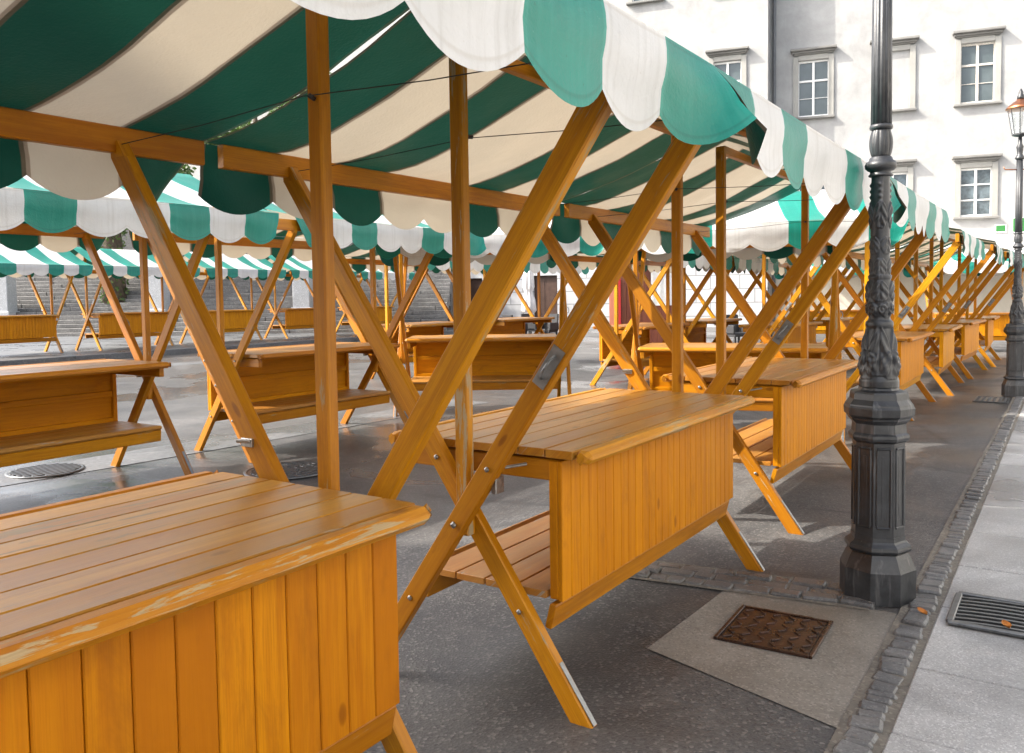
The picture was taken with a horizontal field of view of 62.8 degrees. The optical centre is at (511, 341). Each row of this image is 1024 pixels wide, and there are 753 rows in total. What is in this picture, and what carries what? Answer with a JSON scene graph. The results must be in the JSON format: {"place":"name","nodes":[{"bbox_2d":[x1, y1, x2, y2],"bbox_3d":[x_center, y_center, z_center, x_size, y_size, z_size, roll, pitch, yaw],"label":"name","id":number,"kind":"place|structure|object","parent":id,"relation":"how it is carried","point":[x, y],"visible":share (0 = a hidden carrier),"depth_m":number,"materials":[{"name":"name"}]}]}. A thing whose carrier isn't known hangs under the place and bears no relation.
{"place":"outdoors","nodes":[
{"label":"outdoors","id":0,"kind":"place"},
{"bbox_2d":[0,328,453,365],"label":"pavement","id":1,"kind":"structure","parent":0,"point":[35,353],"depth_m":22.83,"materials":[{"name":"grey stone"}]},
{"bbox_2d":[0,245,92,352],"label":"market stall","id":2,"kind":"object","parent":1,"relation":"on","point":[29,264],"visible":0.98,"depth_m":19.69,"materials":[{"name":"brown wood"}]},
{"bbox_2d":[46,247,199,349],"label":"market stall","id":3,"kind":"object","parent":1,"relation":"on","point":[118,263],"visible":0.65,"depth_m":21.37,"materials":[{"name":"brown wood"}]},
{"bbox_2d":[154,252,285,343],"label":"market stall","id":4,"kind":"object","parent":1,"relation":"on","point":[244,266],"visible":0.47,"depth_m":24.38,"materials":[{"name":"brown wood"}]},
{"bbox_2d":[77,202,369,257],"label":"terrace wall","id":5,"kind":"structure","parent":1,"relation":"on","point":[128,243],"depth_m":38.95,"materials":[{"name":"grey stone"}]},
{"bbox_2d":[16,270,452,336],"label":"stone steps","id":6,"kind":"structure","parent":1,"relation":"on","point":[426,306],"depth_m":32.02,"materials":[{"name":"grey stone"}]},
{"bbox_2d":[0,243,19,314],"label":"stone pillar","id":7,"kind":"structure","parent":6,"relation":"on","point":[8,297],"depth_m":30.90,"materials":[{"name":"white stone"}]},
{"bbox_2d":[98,164,196,303],"bbox_3d":[-15.925,-5.454,31.644,6.715,8.165,5.958,-1,3,2],"label":"broadleaf tree","id":8,"kind":"object","parent":6,"relation":"on","point":[120,288],"visible":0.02,"depth_m":31.89,"materials":[{"name":"green plant"}]},
{"bbox_2d":[148,275,169,311],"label":"stone pillar","id":9,"kind":"structure","parent":6,"relation":"on","point":[155,288],"depth_m":31.04,"materials":[{"name":"white stone"}]},
{"bbox_2d":[204,72,330,145],"bbox_3d":[-11.250,-7.902,38.339,8.992,9.947,6.963,-1,3,-11],"label":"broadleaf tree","id":10,"kind":"object","parent":6,"relation":"on","point":[246,124],"visible":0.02,"depth_m":36.64,"materials":[{"name":"green plant"}]},
{"bbox_2d":[292,255,312,307],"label":"stone pillar","id":11,"kind":"structure","parent":6,"relation":"on","point":[302,297],"depth_m":30.94,"materials":[{"name":"white stone"}]},
{"bbox_2d":[242,255,356,338],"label":"market stall","id":12,"kind":"object","parent":1,"relation":"on","point":[295,268],"visible":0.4,"depth_m":26.25,"materials":[{"name":"brown wood"}]},
{"bbox_2d":[336,268,414,333],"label":"market stall","id":13,"kind":"object","parent":1,"relation":"on","point":[364,275],"visible":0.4,"depth_m":29.29,"materials":[{"name":"brown wood"}]},
{"bbox_2d":[0,327,1012,752],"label":"ground","id":14,"kind":"structure","parent":0,"point":[472,677],"depth_m":4.54,"materials":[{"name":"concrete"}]},
{"bbox_2d":[0,173,278,474],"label":"market stall","id":15,"kind":"object","parent":14,"relation":"on","point":[53,410],"visible":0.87,"depth_m":6.40,"materials":[{"name":"brown wood"}]},
{"bbox_2d":[0,399,488,485],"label":"concrete strip","id":16,"kind":"object","parent":14,"relation":"on","point":[129,457],"visible":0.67,"depth_m":7.97,"materials":[{"name":"grey concrete"}]},
{"bbox_2d":[4,463,84,477],"bbox_3d":[-3.833,1.056,6.899,0.580,0.014,0.580,1,4,34],"label":"round manhole cover","id":17,"kind":"object","parent":16,"relation":"on","point":[45,470],"visible":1,"depth_m":6.85,"materials":[{"name":"grey metal"}]},
{"bbox_2d":[243,461,317,478],"bbox_3d":[-1.844,1.057,6.910,0.700,0.012,0.700,1,4,34],"label":"round manhole cover","id":18,"kind":"object","parent":14,"relation":"on","point":[297,469],"visible":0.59,"depth_m":6.89,"materials":[{"name":"grey metal"}]},
{"bbox_2d":[129,202,486,462],"bbox_3d":[-1.920,-0.264,8.415,2.133,2.470,2.935,1,4,34],"label":"market stall","id":19,"kind":"object","parent":14,"relation":"on","point":[278,382],"visible":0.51,"depth_m":8.23,"materials":[{"name":"brown wood"}]},
{"bbox_2d":[0,0,755,752],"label":"market stall","id":20,"kind":"object","parent":14,"relation":"on","point":[212,612],"visible":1,"depth_m":2.06,"materials":[{"name":"brown wood"}]},
{"bbox_2d":[171,329,596,365],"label":"gutter path","id":21,"kind":"structure","parent":14,"relation":"on","point":[187,363],"depth_m":18.00,"materials":[{"name":"grey stone"}]},
{"bbox_2d":[341,244,490,378],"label":"market stall","id":22,"kind":"object","parent":14,"relation":"on","point":[357,261],"visible":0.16,"depth_m":14.51,"materials":[{"name":"brown wood"}]},
{"bbox_2d":[375,220,603,416],"bbox_3d":[-0.359,-0.378,10.252,2.890,2.470,1.987,-1,3,0],"label":"market stall","id":23,"kind":"object","parent":14,"relation":"on","point":[506,362],"visible":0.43,"depth_m":10.42,"materials":[{"name":"brown wood"}]},
{"bbox_2d":[432,262,588,333],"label":"market stall","id":24,"kind":"object","parent":14,"relation":"on","point":[512,325],"visible":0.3,"depth_m":17.39,"materials":[{"name":"brown wood"}]},
{"bbox_2d":[502,315,527,333],"bbox_3d":[0.079,-0.340,24.993,0.584,0.923,0.580,-3,4,-36],"label":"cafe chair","id":25,"kind":"object","parent":14,"relation":"on","point":[526,324],"visible":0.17,"depth_m":24.88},
{"bbox_2d":[521,313,534,333],"bbox_3d":[0.640,-0.404,26.035,0.584,0.923,0.580,1,3,27],"label":"cafe chair","id":26,"kind":"object","parent":14,"relation":"on","point":[530,327],"visible":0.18,"depth_m":25.78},
{"bbox_2d":[521,270,536,333],"bbox_3d":[0.548,-1.418,27.464,0.520,2.800,0.520,1,4,34],"label":"closed parasol","id":27,"kind":"object","parent":14,"relation":"on","point":[528,287],"visible":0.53,"depth_m":27.33,"materials":[{"name":"fabric"}]},
{"bbox_2d":[534,314,558,334],"bbox_3d":[1.051,-0.357,25.052,0.580,0.923,0.584,1,4,34],"label":"cafe chair","id":28,"kind":"object","parent":14,"relation":"on","point":[553,326],"visible":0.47,"depth_m":24.98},
{"bbox_2d":[545,323,547,333],"bbox_3d":[0.402,-0.209,24.023,1.300,0.755,0.750,-1,3,0],"label":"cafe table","id":29,"kind":"object","parent":14,"relation":"on","point":[546,328],"depth_m":23.68,"materials":[{"name":"grey metal"}]},
{"bbox_2d":[198,10,900,728],"bbox_3d":[0.428,0.031,3.919,2.195,2.410,2.890,1,4,34],"label":"market stall","id":30,"kind":"object","parent":14,"relation":"on","point":[640,476],"visible":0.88,"depth_m":3.35,"materials":[{"name":"brown wood"}]},
{"bbox_2d":[183,0,1023,326],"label":"white building","id":31,"kind":"structure","parent":14,"relation":"on","point":[957,74],"depth_m":32.27,"materials":[{"name":"paint"}]},
{"bbox_2d":[471,278,481,300],"bbox_3d":[-2.189,-1.888,37.957,2.000,1.900,0.075,0,3,21],"label":"door","id":32,"kind":"structure","parent":31,"relation":"in","point":[475,282],"depth_m":37.69,"materials":[{"name":"brown wood"}]},
{"bbox_2d":[534,275,557,316],"bbox_3d":[1.511,-1.691,36.576,1.100,2.350,0.075,0,3,21],"label":"door","id":33,"kind":"structure","parent":31,"relation":"in","point":[548,284],"depth_m":36.53,"materials":[{"name":"brown wood"}]},
{"bbox_2d":[626,0,663,5],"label":"window","id":34,"kind":"structure","parent":31,"relation":"in","point":[630,2],"depth_m":34.14,"materials":[{"name":"stone"}]},
{"bbox_2d":[705,45,748,86],"bbox_3d":[8.497,-10.138,33.153,1.660,2.755,0.424,0,3,21],"label":"window","id":35,"kind":"structure","parent":31,"relation":"in","point":[737,70],"depth_m":33.12,"materials":[{"name":"stone"}]},
{"bbox_2d":[790,44,836,119],"bbox_3d":[11.895,-10.187,33.155,1.720,2.755,0.424,0,3,21],"label":"window","id":36,"kind":"structure","parent":31,"relation":"in","point":[813,81],"depth_m":33.28,"materials":[{"name":"stone"}]},
{"bbox_2d":[870,35,919,112],"bbox_3d":[14.603,-10.170,32.113,1.720,2.755,0.380,0,3,21],"label":"window","id":37,"kind":"structure","parent":31,"relation":"in","point":[903,62],"depth_m":32.10,"materials":[{"name":"stone"}]},
{"bbox_2d":[892,158,916,190],"bbox_3d":[14.678,-5.777,32.366,1.640,2.355,0.424,0,3,21],"label":"window","id":38,"kind":"structure","parent":31,"relation":"in","point":[906,178],"depth_m":32.17,"materials":[{"name":"stone"}]},
{"bbox_2d":[890,242,1023,250],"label":"shop awning","id":39,"kind":"object","parent":31,"relation":"attached to","point":[1008,245],"visible":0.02,"depth_m":30.94,"materials":[{"name":"white fabric"}]},
{"bbox_2d":[952,153,1002,219],"bbox_3d":[17.341,-5.762,31.364,1.640,2.355,0.424,0,3,21],"label":"window","id":40,"kind":"structure","parent":31,"relation":"in","point":[975,189],"depth_m":31.48,"materials":[{"name":"stone"}]},
{"bbox_2d":[952,25,1005,107],"bbox_3d":[17.283,-10.155,31.129,1.720,2.755,0.424,0,3,21],"label":"window","id":41,"kind":"structure","parent":31,"relation":"in","point":[977,65],"depth_m":31.24,"materials":[{"name":"stone"}]},
{"bbox_2d":[995,224,1006,232],"bbox_3d":[18.160,-4.200,31.206,0.380,0.300,0.036,0,3,21],"label":"wall sign","id":42,"kind":"object","parent":31,"relation":"attached to","point":[999,228],"visible":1,"depth_m":31.19,"materials":[{"name":"green paint"}]},
{"bbox_2d":[1012,217,1023,232],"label":"wall sign","id":43,"kind":"object","parent":31,"relation":"attached to","point":[1013,224],"visible":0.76,"depth_m":31.03,"materials":[{"name":"green paint"}]},
{"bbox_2d":[546,249,731,384],"bbox_3d":[2.129,-0.557,13.584,1.997,2.410,2.890,1,4,34],"label":"market stall","id":44,"kind":"object","parent":14,"relation":"on","point":[583,261],"visible":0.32,"depth_m":13.29,"materials":[{"name":"brown wood"}]},
{"bbox_2d":[609,268,671,342],"bbox_3d":[3.776,-1.157,24.326,2.000,2.520,2.200,-1,3,0],"label":"wooden kiosk","id":45,"kind":"object","parent":14,"relation":"on","point":[624,313],"visible":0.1,"depth_m":23.45,"materials":[{"name":"red wood"}]},
{"bbox_2d":[630,255,778,342],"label":"market stall","id":46,"kind":"object","parent":14,"relation":"on","point":[694,331],"visible":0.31,"depth_m":15.55,"materials":[{"name":"brown wood"}]},
{"bbox_2d":[726,314,745,342],"bbox_3d":[5.616,-0.210,21.061,0.580,0.923,0.584,-2,3,-23],"label":"cafe chair","id":47,"kind":"object","parent":14,"relation":"on","point":[734,330],"visible":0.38,"depth_m":20.88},
{"bbox_2d":[550,138,949,534],"bbox_3d":[1.893,-0.107,6.119,2.121,2.410,2.890,1,4,34],"label":"market stall","id":48,"kind":"object","parent":14,"relation":"on","point":[806,423],"visible":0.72,"depth_m":5.60,"materials":[{"name":"brown wood"}]},
{"bbox_2d":[630,560,875,609],"bbox_3d":[0.771,1.214,4.393,2.120,0.072,0.325,1,3,26],"label":"sett band","id":49,"kind":"object","parent":14,"relation":"on","point":[805,590],"visible":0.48,"depth_m":4.17,"materials":[{"name":"stone"}]},
{"bbox_2d":[840,0,915,607],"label":"street lamp","id":50,"kind":"object","parent":49,"relation":"on","point":[877,567],"visible":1,"depth_m":3.88,"materials":[{"name":"grey metal"}]},
{"bbox_2d":[627,190,908,442],"bbox_3d":[2.326,-0.273,8.558,2.890,2.470,1.984,0,3,18],"label":"market stall","id":51,"kind":"object","parent":14,"relation":"on","point":[782,240],"visible":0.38,"depth_m":8.10,"materials":[{"name":"brown wood"}]},
{"bbox_2d":[647,591,896,727],"bbox_3d":[1.089,1.247,3.491,0.835,0.001,1.200,1,4,34],"label":"concrete patch","id":52,"kind":"object","parent":14,"relation":"on","point":[823,684],"visible":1,"depth_m":3.35,"materials":[{"name":"grey concrete"}]},
{"bbox_2d":[713,605,832,658],"bbox_3d":[1.124,1.234,3.593,0.400,0.014,0.420,1,4,32],"label":"manhole cover","id":53,"kind":"object","parent":52,"relation":"on","point":[782,632],"visible":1,"depth_m":3.57,"materials":[{"name":"metal"}]},
{"bbox_2d":[695,254,860,342],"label":"market stall","id":54,"kind":"object","parent":14,"relation":"on","point":[793,337],"visible":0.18,"depth_m":13.60,"materials":[{"name":"brown wood"}]},
{"bbox_2d":[755,256,863,359],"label":"market stall","id":55,"kind":"object","parent":14,"relation":"on","point":[785,267],"visible":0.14,"depth_m":16.34,"materials":[{"name":"brown wood"}]},
{"bbox_2d":[774,260,864,333],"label":"market stall","id":56,"kind":"object","parent":14,"relation":"on","point":[822,329],"visible":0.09,"depth_m":22.71,"materials":[{"name":"brown wood"}]},
{"bbox_2d":[769,222,985,420],"bbox_3d":[4.593,-0.372,10.392,1.997,2.410,2.890,1,4,34],"label":"market stall","id":57,"kind":"object","parent":14,"relation":"on","point":[910,348],"visible":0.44,"depth_m":10.01,"materials":[{"name":"brown wood"}]},
{"bbox_2d":[838,224,1004,395],"bbox_3d":[6.170,-0.511,12.581,1.997,2.410,2.890,1,4,32],"label":"market stall","id":58,"kind":"object","parent":14,"relation":"on","point":[943,331],"visible":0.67,"depth_m":12.18,"materials":[{"name":"brown wood"}]},
{"bbox_2d":[824,396,1023,752],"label":"sett kerb","id":59,"kind":"structure","parent":14,"relation":"on","point":[867,722],"depth_m":3.58,"materials":[{"name":"stone"}]},
{"bbox_2d":[917,607,927,614],"bbox_3d":[1.811,1.190,3.705,0.038,0.020,0.042,0,3,13],"label":"fallen leaf","id":60,"kind":"object","parent":59,"relation":"on","point":[922,610],"visible":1,"depth_m":3.71,"materials":[{"name":"orange plant"}]},
{"bbox_2d":[1001,88,1023,396],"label":"street lamp","id":61,"kind":"object","parent":59,"relation":"on","point":[1012,384],"visible":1,"depth_m":11.31,"materials":[{"name":"grey metal"}]},
{"bbox_2d":[890,233,1023,378],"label":"market stall","id":62,"kind":"object","parent":14,"relation":"on","point":[967,334],"visible":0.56,"depth_m":14.25,"materials":[{"name":"brown wood"}]},
{"bbox_2d":[902,248,1023,339],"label":"market stall","id":63,"kind":"object","parent":14,"relation":"on","point":[950,268],"visible":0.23,"depth_m":19.43,"materials":[{"name":"brown wood"}]},
{"bbox_2d":[908,245,1023,366],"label":"market stall","id":64,"kind":"object","parent":14,"relation":"on","point":[923,264],"visible":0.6,"depth_m":16.30,"materials":[{"name":"brown wood"}]},
{"bbox_2d":[972,396,1010,402],"bbox_3d":[6.319,0.764,11.058,0.400,0.014,0.600,1,4,34],"label":"manhole cover","id":65,"kind":"object","parent":14,"relation":"on","point":[991,399],"visible":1,"depth_m":11.03,"materials":[{"name":"grey metal"}]},
{"bbox_2d":[882,405,1023,752],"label":"pavement","id":66,"kind":"structure","parent":0,"point":[965,693],"depth_m":3.24,"materials":[{"name":"grey concrete"}]},
{"bbox_2d":[946,591,1023,637],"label":"drain grate","id":67,"kind":"object","parent":66,"relation":"on","point":[981,612],"visible":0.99,"depth_m":3.69,"materials":[{"name":"grey metal"}]},
{"bbox_2d":[1001,620,1011,627],"bbox_3d":[2.083,1.191,3.536,0.038,0.020,0.042,1,4,37],"label":"fallen leaf","id":68,"kind":"object","parent":67,"relation":"on","point":[1006,623],"visible":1,"depth_m":3.54,"materials":[{"name":"orange plant"}]}
]}

